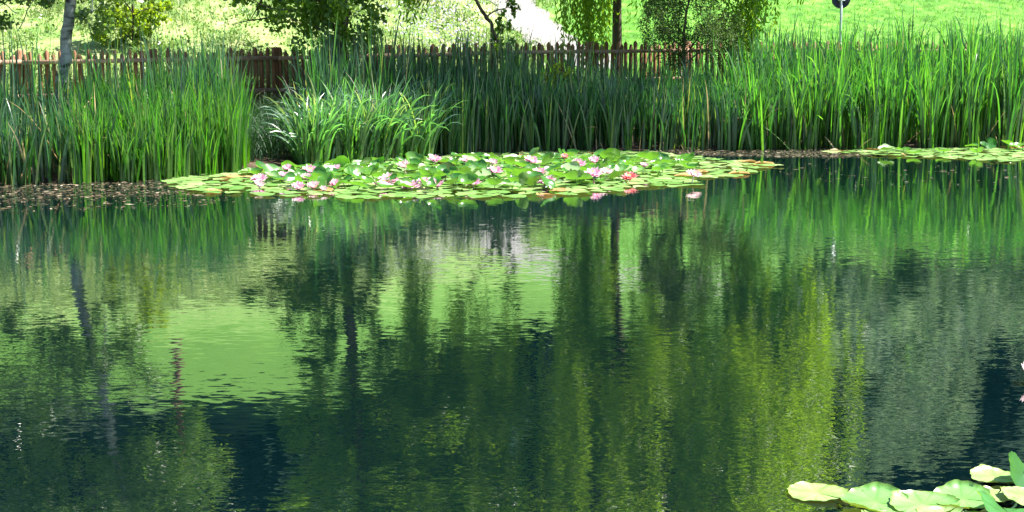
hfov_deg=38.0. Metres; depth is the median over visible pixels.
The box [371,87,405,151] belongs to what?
reed plant
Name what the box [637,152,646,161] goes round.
lily leaf
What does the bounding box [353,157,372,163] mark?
lily leaf
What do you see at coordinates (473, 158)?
lily leaf
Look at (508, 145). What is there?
reed plant
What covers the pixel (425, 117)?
reed plant
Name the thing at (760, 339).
water
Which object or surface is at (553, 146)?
reed plant
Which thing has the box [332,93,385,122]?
reed plant
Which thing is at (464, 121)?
reed plant
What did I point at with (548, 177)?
water lily
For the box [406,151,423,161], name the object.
lily leaf
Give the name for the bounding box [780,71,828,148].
reed plant
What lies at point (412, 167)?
lily leaf
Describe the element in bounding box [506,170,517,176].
lily leaf
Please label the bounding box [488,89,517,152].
reed plant
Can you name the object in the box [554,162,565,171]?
lily leaf
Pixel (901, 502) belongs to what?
lily pad
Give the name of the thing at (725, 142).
reed plant
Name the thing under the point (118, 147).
reed plant
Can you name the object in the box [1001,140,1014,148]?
lily leaf
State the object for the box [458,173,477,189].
lily leaf
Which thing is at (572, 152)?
lily leaf
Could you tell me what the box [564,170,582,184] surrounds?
lily leaf
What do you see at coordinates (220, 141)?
reed plant
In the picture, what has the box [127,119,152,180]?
reed plant
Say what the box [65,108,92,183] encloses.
reed plant
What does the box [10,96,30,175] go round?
reed plant
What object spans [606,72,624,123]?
reed plant
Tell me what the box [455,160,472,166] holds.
lily leaf
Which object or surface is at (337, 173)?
lily leaf
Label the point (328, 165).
lily leaf
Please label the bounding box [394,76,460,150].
reed plant
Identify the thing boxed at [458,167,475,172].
lily leaf
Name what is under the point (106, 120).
reed plant
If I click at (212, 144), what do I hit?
reed plant
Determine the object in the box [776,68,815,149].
reed plant
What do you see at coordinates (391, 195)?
lily pad
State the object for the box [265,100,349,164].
reed plant
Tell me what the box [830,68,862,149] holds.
reed plant
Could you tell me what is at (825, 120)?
reed plant
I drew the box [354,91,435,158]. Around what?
reed plant
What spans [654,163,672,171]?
lily leaf
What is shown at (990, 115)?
reed plant
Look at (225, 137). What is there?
reed plant
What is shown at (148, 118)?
reed plant
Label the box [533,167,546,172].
water lily
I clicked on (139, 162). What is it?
reed plant
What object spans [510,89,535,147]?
reed plant
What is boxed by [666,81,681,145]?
reed plant
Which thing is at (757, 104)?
reed plant
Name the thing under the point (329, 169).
lily leaf
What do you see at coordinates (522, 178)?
lily leaf
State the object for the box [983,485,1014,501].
lily pad
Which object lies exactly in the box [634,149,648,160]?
lily leaf
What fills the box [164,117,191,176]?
reed plant
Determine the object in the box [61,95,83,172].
reed plant
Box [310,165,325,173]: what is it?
lily leaf
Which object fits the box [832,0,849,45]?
road sign
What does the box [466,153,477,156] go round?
lily leaf
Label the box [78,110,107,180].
reed plant
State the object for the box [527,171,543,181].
lily leaf
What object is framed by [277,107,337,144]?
reed plant
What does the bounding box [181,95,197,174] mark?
reed plant
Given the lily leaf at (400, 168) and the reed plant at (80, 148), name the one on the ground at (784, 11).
the reed plant at (80, 148)
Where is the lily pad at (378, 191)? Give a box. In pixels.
[369,189,391,192]
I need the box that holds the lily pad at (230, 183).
[222,182,243,184]
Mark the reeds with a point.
(336, 73)
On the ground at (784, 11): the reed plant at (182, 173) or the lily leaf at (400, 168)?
the reed plant at (182, 173)
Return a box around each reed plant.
[0,96,14,183]
[0,112,15,183]
[0,114,40,185]
[0,117,10,180]
[1,115,13,168]
[3,101,33,168]
[8,114,35,183]
[8,125,30,184]
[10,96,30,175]
[15,101,48,185]
[18,93,52,181]
[25,91,56,178]
[27,103,48,181]
[44,119,72,183]
[46,119,76,181]
[48,90,84,175]
[49,93,79,178]
[60,111,100,182]
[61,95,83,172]
[63,121,111,178]
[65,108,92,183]
[66,112,92,182]
[76,117,100,181]
[76,128,102,180]
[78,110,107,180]
[78,126,104,168]
[80,91,116,179]
[82,103,113,180]
[85,111,114,177]
[88,119,108,152]
[103,118,129,173]
[108,130,142,181]
[110,96,137,166]
[110,116,130,179]
[112,126,138,181]
[113,124,146,181]
[115,119,154,181]
[115,127,145,180]
[120,92,147,142]
[126,90,160,133]
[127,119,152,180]
[129,131,154,179]
[131,104,161,136]
[132,96,161,175]
[133,128,165,179]
[134,131,165,179]
[136,96,166,178]
[140,121,165,179]
[140,124,171,179]
[142,90,170,148]
[142,105,165,179]
[149,102,175,179]
[150,99,189,155]
[153,113,184,178]
[157,117,181,178]
[161,114,178,135]
[163,102,191,175]
[163,108,194,176]
[164,87,188,128]
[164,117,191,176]
[165,122,196,176]
[170,98,198,173]
[176,103,207,150]
[176,116,201,175]
[177,101,205,175]
[179,120,203,174]
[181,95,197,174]
[182,127,204,175]
[186,88,208,141]
[187,125,212,175]
[191,86,215,169]
[193,101,224,174]
[194,122,224,175]
[195,122,218,175]
[197,78,226,166]
[206,92,230,171]
[206,100,225,171]
[206,108,227,160]
[207,90,233,171]
[211,84,240,124]
[213,113,238,170]
[214,99,245,170]
[217,110,238,156]
[218,93,254,169]
[218,102,240,172]
[223,82,242,172]
[229,93,251,168]
[259,89,344,164]
[260,90,321,158]
[261,109,330,164]
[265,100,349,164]
[273,98,346,156]
[273,113,338,164]
[275,93,331,163]
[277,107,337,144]
[281,103,364,159]
[284,95,340,151]
[285,92,342,163]
[285,96,347,163]
[290,94,360,140]
[293,84,351,159]
[294,103,358,160]
[300,80,381,162]
[301,78,361,137]
[303,92,364,156]
[309,90,388,162]
[310,86,377,162]
[311,89,375,157]
[321,89,387,155]
[322,84,399,159]
[327,99,401,158]
[330,82,385,132]
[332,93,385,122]
[333,93,388,159]
[341,93,402,159]
[343,90,408,160]
[344,78,408,156]
[344,84,393,157]
[344,96,417,159]
[347,95,414,160]
[348,71,414,147]
[352,89,412,142]
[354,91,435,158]
[354,101,392,149]
[357,75,414,157]
[365,112,414,157]
[369,98,419,156]
[371,83,425,146]
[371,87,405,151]
[383,98,435,157]
[383,107,413,147]
[386,112,437,150]
[387,107,422,158]
[389,86,446,150]
[391,97,441,157]
[393,98,442,155]
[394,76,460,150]
[401,78,460,155]
[403,96,457,155]
[409,75,434,153]
[416,89,445,152]
[419,96,443,153]
[421,57,449,141]
[422,69,450,152]
[432,99,444,154]
[434,90,450,150]
[434,93,464,154]
[439,104,461,154]
[441,95,469,154]
[444,112,457,152]
[449,74,476,153]
[451,82,468,152]
[454,91,469,153]
[457,71,478,152]
[460,92,484,149]
[475,80,494,151]
[475,111,491,151]
[479,60,507,140]
[483,86,507,125]
[483,90,520,152]
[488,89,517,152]
[489,86,510,151]
[497,72,517,151]
[503,77,528,152]
[506,74,535,151]
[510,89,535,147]
[511,75,540,147]
[514,90,543,151]
[520,100,534,151]
[521,69,544,142]
[524,84,557,116]
[524,88,549,145]
[526,91,555,151]
[534,94,556,149]
[535,95,558,149]
[538,90,550,150]
[541,81,565,127]
[542,88,567,136]
[547,92,581,151]
[551,76,577,143]
[552,82,571,146]
[554,89,584,142]
[557,75,585,148]
[564,87,591,150]
[566,82,595,148]
[575,96,596,150]
[581,95,613,146]
[596,84,619,147]
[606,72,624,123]
[606,92,630,148]
[608,94,639,150]
[615,80,633,146]
[634,93,660,149]
[642,81,670,144]
[646,97,681,142]
[648,88,672,149]
[649,100,680,149]
[658,84,682,147]
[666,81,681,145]
[666,101,700,149]
[668,77,695,143]
[668,79,697,149]
[674,99,696,146]
[689,72,719,143]
[691,90,709,149]
[711,88,731,144]
[712,84,732,149]
[714,78,744,145]
[715,89,742,149]
[722,82,757,150]
[723,84,742,140]
[726,98,748,148]
[729,60,767,148]
[738,45,763,147]
[738,78,779,150]
[739,59,769,149]
[739,65,773,148]
[741,92,765,149]
[744,81,771,121]
[744,89,775,149]
[746,78,783,148]
[759,52,801,149]
[762,88,786,140]
[776,64,818,148]
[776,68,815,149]
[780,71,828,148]
[782,65,817,149]
[786,71,815,144]
[797,100,822,149]
[806,56,836,145]
[807,56,830,148]
[814,49,851,148]
[819,72,860,148]
[824,49,857,148]
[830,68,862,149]
[839,81,866,146]
[842,70,877,149]
[843,67,864,147]
[843,72,879,148]
[845,58,892,150]
[852,44,891,147]
[854,60,893,133]
[861,38,893,147]
[861,67,889,128]
[868,58,901,146]
[873,46,913,146]
[877,77,917,147]
[904,70,955,148]
[905,66,953,148]
[906,13,946,148]
[925,54,960,147]
[926,25,968,146]
[927,62,977,147]
[942,26,995,147]
[945,33,985,147]
[946,23,991,141]
[946,43,996,122]
[965,37,999,147]
[965,40,991,147]
[988,39,1018,143]
[989,69,1023,148]
[997,28,1023,139]
[998,32,1023,141]
[998,53,1023,146]
[1005,33,1023,142]
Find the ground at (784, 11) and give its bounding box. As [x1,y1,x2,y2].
[0,0,1023,184]
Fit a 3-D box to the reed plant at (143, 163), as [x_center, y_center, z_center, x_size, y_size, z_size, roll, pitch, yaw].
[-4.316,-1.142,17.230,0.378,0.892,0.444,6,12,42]
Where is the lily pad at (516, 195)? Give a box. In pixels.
[502,194,525,197]
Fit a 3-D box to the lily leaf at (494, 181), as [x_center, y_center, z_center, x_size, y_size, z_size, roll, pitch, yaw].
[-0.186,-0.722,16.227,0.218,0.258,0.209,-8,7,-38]
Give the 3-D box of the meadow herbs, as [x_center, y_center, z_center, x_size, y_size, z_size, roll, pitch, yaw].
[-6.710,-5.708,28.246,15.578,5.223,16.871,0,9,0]
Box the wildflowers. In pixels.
[353,0,523,50]
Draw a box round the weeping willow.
[394,0,813,77]
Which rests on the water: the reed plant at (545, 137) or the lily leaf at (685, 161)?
the lily leaf at (685, 161)
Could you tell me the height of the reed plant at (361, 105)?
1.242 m
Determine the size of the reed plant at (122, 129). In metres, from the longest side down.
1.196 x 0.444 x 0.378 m
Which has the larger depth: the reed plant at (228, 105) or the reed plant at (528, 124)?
the reed plant at (528, 124)
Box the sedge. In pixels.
[4,85,711,172]
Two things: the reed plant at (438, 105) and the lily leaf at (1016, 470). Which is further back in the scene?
the reed plant at (438, 105)
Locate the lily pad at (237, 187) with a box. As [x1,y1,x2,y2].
[221,185,244,188]
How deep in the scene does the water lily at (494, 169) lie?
17.27 m
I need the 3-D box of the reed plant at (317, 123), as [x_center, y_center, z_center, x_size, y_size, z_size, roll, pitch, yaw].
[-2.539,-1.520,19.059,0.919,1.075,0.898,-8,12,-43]
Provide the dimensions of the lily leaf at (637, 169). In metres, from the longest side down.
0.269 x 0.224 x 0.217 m
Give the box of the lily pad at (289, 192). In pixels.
[284,191,307,193]
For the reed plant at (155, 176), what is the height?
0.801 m
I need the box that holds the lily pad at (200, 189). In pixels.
[186,188,208,190]
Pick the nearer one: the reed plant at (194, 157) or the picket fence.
the reed plant at (194, 157)
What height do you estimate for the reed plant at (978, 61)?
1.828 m
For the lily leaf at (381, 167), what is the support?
on the water
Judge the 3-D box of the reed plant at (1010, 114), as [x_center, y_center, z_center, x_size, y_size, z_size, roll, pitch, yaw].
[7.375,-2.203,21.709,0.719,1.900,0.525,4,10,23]
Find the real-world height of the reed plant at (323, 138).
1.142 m
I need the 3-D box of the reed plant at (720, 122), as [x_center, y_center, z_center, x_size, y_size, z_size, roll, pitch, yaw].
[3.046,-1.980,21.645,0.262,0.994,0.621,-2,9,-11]
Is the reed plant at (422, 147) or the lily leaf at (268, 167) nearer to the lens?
the lily leaf at (268, 167)
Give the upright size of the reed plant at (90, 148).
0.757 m
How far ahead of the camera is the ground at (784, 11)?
28.83 m
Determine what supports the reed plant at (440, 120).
in the water
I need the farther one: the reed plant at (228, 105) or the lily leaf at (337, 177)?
the reed plant at (228, 105)
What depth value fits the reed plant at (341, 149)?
19.28 m
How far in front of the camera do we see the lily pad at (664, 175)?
17.62 m
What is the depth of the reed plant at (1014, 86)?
21.91 m
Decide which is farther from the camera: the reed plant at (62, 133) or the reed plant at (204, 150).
the reed plant at (204, 150)
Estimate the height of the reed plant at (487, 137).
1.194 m
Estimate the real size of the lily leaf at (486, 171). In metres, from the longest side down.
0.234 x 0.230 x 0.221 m
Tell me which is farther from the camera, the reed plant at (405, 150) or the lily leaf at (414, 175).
the reed plant at (405, 150)
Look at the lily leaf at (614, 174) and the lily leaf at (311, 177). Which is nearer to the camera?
the lily leaf at (311, 177)
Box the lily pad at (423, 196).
[415,194,434,197]
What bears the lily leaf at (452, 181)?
on the water
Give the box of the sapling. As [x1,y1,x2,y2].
[474,0,520,67]
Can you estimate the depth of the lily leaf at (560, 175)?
16.90 m
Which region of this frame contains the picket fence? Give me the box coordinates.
[0,41,1006,113]
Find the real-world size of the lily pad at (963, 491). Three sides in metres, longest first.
0.240 x 0.228 x 0.031 m
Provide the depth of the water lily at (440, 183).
16.33 m
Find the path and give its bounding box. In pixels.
[490,0,610,68]
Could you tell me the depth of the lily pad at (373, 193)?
15.90 m
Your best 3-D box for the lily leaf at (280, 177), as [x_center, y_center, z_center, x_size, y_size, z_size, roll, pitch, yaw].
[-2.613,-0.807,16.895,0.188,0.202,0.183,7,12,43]
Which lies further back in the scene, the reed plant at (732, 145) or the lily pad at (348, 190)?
the reed plant at (732, 145)
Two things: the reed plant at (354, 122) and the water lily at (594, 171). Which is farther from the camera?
the reed plant at (354, 122)
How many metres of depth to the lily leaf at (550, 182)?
16.20 m
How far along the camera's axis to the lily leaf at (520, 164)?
17.96 m
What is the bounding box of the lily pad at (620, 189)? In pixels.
[603,188,624,190]
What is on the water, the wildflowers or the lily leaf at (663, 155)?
the lily leaf at (663, 155)
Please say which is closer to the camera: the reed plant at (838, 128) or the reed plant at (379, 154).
the reed plant at (379, 154)
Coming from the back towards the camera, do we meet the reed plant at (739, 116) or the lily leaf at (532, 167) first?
the reed plant at (739, 116)
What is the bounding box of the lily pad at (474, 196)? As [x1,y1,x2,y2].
[467,194,491,197]
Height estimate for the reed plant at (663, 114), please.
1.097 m
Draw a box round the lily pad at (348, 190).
[334,189,356,191]
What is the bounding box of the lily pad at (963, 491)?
[934,479,995,508]
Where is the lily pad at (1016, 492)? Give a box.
[1000,486,1023,504]
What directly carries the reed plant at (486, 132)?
in the water
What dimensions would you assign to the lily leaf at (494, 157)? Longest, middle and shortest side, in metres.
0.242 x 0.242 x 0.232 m
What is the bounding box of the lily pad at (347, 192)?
[338,190,361,193]
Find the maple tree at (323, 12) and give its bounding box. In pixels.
[223,0,390,66]
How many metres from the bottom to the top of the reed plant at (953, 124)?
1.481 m
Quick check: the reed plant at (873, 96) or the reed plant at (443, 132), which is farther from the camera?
the reed plant at (873, 96)
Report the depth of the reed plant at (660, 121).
21.69 m
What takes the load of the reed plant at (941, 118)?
in the water
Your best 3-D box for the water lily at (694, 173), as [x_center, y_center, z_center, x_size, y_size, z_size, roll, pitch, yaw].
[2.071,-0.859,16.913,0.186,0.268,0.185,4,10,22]
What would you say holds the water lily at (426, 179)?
on the water
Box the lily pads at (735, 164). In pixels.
[161,146,1023,198]
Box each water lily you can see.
[250,173,267,180]
[254,180,265,188]
[283,163,290,169]
[292,180,304,191]
[300,164,315,174]
[300,172,310,182]
[307,180,318,188]
[325,178,342,185]
[330,164,340,168]
[373,177,393,185]
[379,172,398,182]
[397,159,408,173]
[401,180,421,190]
[417,177,428,185]
[428,154,441,166]
[434,178,443,187]
[466,179,481,188]
[487,165,502,177]
[488,158,497,166]
[524,156,539,164]
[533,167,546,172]
[536,174,555,187]
[561,153,568,162]
[573,158,585,170]
[584,167,602,183]
[588,155,599,163]
[601,167,613,180]
[620,171,638,180]
[640,162,648,173]
[686,169,701,182]
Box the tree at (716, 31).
[636,0,748,81]
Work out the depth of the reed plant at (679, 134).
21.50 m
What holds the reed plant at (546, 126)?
on the ground at (784, 11)
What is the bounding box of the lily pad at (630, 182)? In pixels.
[627,181,648,183]
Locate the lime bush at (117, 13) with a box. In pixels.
[90,0,174,50]
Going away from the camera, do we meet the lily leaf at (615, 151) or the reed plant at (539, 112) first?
the lily leaf at (615, 151)
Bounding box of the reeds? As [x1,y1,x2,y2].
[0,1,1023,184]
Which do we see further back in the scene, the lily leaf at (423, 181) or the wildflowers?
the wildflowers
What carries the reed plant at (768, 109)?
in the water
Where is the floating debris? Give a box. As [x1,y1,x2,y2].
[0,148,1016,211]
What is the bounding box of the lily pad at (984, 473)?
[970,464,1013,483]
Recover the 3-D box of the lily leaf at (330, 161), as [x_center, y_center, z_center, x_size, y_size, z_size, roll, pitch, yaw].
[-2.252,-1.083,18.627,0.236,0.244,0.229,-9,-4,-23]
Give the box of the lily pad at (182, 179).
[167,178,188,180]
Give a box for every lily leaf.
[238,167,251,174]
[247,167,262,173]
[255,160,264,168]
[258,172,276,182]
[262,164,280,171]
[273,175,284,181]
[281,160,297,166]
[284,172,296,183]
[294,175,306,184]
[295,169,309,178]
[302,175,316,179]
[308,162,321,166]
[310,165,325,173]
[312,172,322,178]
[317,172,333,187]
[322,158,335,164]
[323,164,341,170]
[326,167,338,171]
[331,171,342,174]
[332,175,341,179]
[333,155,348,172]
[333,175,352,187]
[344,164,365,178]
[347,167,359,177]
[350,181,367,190]
[352,162,367,167]
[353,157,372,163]
[359,175,373,183]
[363,163,378,178]
[366,162,384,170]
[369,170,388,177]
[370,156,383,163]
[376,181,397,189]
[386,163,393,173]
[386,173,396,180]
[391,172,403,176]
[395,157,404,166]
[395,166,406,171]
[396,178,416,190]
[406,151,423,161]
[406,158,421,171]
[406,164,418,173]
[406,172,420,177]
[417,167,436,174]
[419,168,432,174]
[419,177,435,187]
[425,158,440,164]
[426,176,440,189]
[433,168,449,176]
[436,164,456,180]
[441,161,457,178]
[444,176,459,188]
[446,173,460,185]
[448,156,460,165]
[453,171,469,173]
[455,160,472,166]
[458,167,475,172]
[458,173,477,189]
[459,155,476,161]
[459,165,476,170]
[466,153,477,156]
[471,159,486,167]
[476,168,490,175]
[485,178,504,189]
[488,156,503,163]
[491,173,502,177]
[498,157,512,164]
[500,163,516,168]
[502,181,520,191]
[503,155,521,160]
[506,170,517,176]
[507,176,516,181]
[512,168,523,175]
[514,162,529,166]
[515,171,533,187]
[524,174,544,187]
[525,163,540,169]
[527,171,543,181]
[528,147,538,155]
[541,152,557,165]
[541,176,554,190]
[544,166,557,171]
[548,170,563,175]
[550,169,571,183]
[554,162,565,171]
[561,160,580,170]
[562,149,579,157]
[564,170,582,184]
[578,172,592,185]
[587,164,600,167]
[593,148,604,159]
[593,176,605,183]
[599,148,619,161]
[600,152,616,158]
[601,157,614,167]
[609,170,627,179]
[614,155,625,163]
[614,164,631,179]
[623,159,635,166]
[627,156,638,160]
[629,164,646,171]
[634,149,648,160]
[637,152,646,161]
[646,152,660,159]
[650,158,662,163]
[652,165,666,174]
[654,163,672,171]
[657,152,668,159]
[659,157,675,162]
[675,152,693,164]
[677,159,691,166]
[682,162,698,167]
[691,157,705,168]
[878,144,894,154]
[965,143,979,147]
[969,147,983,156]
[976,490,1023,511]
[980,138,996,148]
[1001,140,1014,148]
[1007,451,1023,486]
[1014,142,1023,150]
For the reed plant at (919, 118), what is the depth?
21.62 m
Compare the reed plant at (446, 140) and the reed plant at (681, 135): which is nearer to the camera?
the reed plant at (446, 140)
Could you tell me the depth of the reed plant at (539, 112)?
21.33 m
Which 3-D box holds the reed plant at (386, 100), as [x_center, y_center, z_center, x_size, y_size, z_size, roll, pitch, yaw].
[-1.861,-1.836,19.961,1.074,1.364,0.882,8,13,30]
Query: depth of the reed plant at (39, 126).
17.08 m
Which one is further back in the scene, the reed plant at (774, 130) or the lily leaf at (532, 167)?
the reed plant at (774, 130)
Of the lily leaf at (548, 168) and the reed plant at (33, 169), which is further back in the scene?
the lily leaf at (548, 168)
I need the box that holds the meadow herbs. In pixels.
[0,0,560,112]
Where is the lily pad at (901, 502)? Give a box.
[890,490,959,511]
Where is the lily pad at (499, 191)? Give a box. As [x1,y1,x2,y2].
[486,190,510,192]
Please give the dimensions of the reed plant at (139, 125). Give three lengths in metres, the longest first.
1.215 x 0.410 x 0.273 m
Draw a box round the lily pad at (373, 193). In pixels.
[354,192,377,194]
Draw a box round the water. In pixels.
[0,147,1023,511]
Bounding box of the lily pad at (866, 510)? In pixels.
[861,509,890,511]
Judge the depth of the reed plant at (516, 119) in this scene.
21.06 m
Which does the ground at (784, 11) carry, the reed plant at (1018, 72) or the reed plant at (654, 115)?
the reed plant at (654, 115)
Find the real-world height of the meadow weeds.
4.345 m
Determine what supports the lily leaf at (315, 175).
on the water
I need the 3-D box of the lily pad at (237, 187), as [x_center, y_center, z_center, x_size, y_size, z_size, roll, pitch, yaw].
[-3.074,-0.761,16.450,0.256,0.015,0.270,5,12,23]
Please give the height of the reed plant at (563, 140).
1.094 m
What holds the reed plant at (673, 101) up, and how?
in the water
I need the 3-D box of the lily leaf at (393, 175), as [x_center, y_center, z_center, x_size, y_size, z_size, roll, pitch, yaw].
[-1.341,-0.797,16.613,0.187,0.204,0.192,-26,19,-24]
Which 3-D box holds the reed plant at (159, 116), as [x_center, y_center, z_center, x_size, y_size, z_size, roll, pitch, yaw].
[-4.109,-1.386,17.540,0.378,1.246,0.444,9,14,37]
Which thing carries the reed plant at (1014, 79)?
in the water
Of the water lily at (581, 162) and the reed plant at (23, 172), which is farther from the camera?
the water lily at (581, 162)
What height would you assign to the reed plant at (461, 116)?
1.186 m
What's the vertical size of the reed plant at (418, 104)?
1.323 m
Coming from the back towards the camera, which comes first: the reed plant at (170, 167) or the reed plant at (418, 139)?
the reed plant at (418, 139)
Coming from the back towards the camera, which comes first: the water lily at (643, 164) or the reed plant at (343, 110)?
the reed plant at (343, 110)
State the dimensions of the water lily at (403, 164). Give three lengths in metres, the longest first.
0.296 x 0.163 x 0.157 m
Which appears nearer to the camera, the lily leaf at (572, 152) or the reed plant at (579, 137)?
the lily leaf at (572, 152)
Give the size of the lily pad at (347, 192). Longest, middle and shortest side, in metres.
0.279 x 0.272 x 0.016 m
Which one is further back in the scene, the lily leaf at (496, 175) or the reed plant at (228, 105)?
the reed plant at (228, 105)
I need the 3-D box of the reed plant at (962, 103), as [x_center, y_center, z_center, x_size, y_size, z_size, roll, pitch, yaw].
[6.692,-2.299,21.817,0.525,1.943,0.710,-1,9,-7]
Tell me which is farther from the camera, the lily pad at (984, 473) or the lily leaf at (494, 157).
the lily leaf at (494, 157)
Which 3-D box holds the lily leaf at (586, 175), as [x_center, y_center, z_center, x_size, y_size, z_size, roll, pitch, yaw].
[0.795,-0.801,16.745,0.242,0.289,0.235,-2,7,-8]
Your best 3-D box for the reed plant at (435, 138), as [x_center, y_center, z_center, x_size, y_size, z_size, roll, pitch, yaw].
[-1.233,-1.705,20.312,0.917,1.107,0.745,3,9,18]
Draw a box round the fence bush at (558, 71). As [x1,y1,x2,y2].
[538,60,574,97]
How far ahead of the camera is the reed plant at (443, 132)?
20.59 m
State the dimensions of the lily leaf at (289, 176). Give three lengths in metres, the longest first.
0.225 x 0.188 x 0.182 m
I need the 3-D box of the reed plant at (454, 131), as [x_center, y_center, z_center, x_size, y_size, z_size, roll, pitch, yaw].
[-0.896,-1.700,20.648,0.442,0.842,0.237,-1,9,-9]
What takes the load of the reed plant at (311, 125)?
in the water
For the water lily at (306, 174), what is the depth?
16.90 m
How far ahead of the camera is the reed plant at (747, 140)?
21.43 m
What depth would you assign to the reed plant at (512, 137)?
21.10 m
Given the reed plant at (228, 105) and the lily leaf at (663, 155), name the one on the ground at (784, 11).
the reed plant at (228, 105)
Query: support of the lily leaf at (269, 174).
on the water
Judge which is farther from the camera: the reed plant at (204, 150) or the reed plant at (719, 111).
the reed plant at (719, 111)
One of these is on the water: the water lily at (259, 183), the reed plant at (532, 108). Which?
the water lily at (259, 183)
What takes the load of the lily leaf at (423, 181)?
on the water
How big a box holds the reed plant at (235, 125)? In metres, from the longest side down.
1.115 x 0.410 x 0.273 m
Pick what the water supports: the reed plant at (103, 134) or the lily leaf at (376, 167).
the lily leaf at (376, 167)
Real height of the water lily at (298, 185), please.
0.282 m
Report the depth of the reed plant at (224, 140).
18.05 m
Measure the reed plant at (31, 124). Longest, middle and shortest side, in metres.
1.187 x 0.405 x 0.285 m
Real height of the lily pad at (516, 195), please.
0.015 m
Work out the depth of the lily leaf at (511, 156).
19.07 m
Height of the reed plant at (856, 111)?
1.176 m
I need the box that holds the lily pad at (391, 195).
[379,194,396,196]
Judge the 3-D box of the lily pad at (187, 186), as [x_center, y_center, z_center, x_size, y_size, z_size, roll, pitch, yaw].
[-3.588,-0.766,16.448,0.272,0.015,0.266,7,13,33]
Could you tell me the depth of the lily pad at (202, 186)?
16.53 m
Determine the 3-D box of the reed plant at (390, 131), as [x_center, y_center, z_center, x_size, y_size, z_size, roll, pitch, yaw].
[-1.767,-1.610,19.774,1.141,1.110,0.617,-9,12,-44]
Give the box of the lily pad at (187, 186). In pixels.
[176,185,198,188]
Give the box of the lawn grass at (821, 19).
[502,0,1023,75]
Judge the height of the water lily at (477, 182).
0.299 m
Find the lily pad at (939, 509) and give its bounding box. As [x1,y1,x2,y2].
[915,506,967,511]
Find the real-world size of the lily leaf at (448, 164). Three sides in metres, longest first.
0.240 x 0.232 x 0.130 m
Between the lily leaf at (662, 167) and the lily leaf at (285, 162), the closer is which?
the lily leaf at (662, 167)
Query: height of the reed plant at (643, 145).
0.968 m
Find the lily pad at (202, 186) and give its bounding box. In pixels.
[194,185,212,187]
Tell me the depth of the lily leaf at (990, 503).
5.44 m
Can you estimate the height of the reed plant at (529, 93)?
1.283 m
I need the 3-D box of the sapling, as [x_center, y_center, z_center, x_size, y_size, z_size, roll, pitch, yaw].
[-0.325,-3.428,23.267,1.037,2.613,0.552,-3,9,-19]
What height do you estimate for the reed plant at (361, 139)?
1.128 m
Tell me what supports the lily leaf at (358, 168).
on the water
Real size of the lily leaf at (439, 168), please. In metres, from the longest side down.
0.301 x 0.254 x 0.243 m
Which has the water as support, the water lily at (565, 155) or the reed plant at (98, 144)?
the water lily at (565, 155)
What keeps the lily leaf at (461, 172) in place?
on the water
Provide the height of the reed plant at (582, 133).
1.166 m
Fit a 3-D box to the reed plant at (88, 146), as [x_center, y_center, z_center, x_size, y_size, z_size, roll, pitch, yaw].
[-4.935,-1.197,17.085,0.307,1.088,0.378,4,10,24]
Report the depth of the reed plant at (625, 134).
21.36 m
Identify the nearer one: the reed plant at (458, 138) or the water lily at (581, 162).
the water lily at (581, 162)
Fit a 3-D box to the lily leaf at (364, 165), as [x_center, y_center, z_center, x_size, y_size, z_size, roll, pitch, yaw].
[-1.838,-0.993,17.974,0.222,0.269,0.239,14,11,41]
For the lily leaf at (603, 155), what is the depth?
19.13 m
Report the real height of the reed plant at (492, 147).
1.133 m
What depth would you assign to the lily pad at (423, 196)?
15.62 m
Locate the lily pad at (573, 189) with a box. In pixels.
[566,187,588,190]
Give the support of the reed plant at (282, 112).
in the water
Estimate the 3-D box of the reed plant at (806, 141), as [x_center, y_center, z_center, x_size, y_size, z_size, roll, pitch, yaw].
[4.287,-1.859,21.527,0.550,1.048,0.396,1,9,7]
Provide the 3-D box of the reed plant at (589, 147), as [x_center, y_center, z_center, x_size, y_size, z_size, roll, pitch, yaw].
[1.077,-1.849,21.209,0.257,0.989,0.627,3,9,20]
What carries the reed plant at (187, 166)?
on the ground at (784, 11)
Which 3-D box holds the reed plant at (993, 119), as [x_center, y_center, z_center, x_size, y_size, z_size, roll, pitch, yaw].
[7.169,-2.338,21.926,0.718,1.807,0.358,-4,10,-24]
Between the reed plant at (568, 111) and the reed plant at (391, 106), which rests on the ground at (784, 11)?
the reed plant at (568, 111)
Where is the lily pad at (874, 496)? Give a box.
[840,481,908,511]
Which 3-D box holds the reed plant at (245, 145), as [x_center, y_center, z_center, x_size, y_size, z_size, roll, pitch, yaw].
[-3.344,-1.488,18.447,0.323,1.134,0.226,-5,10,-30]
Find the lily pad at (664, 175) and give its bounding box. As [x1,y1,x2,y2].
[659,174,680,177]
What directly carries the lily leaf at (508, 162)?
on the water
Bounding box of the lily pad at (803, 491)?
[787,481,848,500]
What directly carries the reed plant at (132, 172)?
on the ground at (784, 11)
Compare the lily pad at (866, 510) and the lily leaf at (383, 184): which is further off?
the lily leaf at (383, 184)
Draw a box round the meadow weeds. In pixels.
[0,0,501,80]
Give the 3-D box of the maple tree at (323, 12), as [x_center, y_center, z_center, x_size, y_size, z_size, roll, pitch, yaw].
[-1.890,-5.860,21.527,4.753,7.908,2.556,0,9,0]
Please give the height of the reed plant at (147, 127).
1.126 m
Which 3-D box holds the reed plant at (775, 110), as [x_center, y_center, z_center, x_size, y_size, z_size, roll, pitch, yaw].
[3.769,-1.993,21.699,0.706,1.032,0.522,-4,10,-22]
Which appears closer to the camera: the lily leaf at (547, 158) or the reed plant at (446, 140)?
the lily leaf at (547, 158)
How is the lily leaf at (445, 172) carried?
on the water
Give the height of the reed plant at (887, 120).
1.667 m
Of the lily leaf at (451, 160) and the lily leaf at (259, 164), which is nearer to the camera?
the lily leaf at (259, 164)
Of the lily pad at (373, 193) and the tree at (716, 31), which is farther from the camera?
the tree at (716, 31)

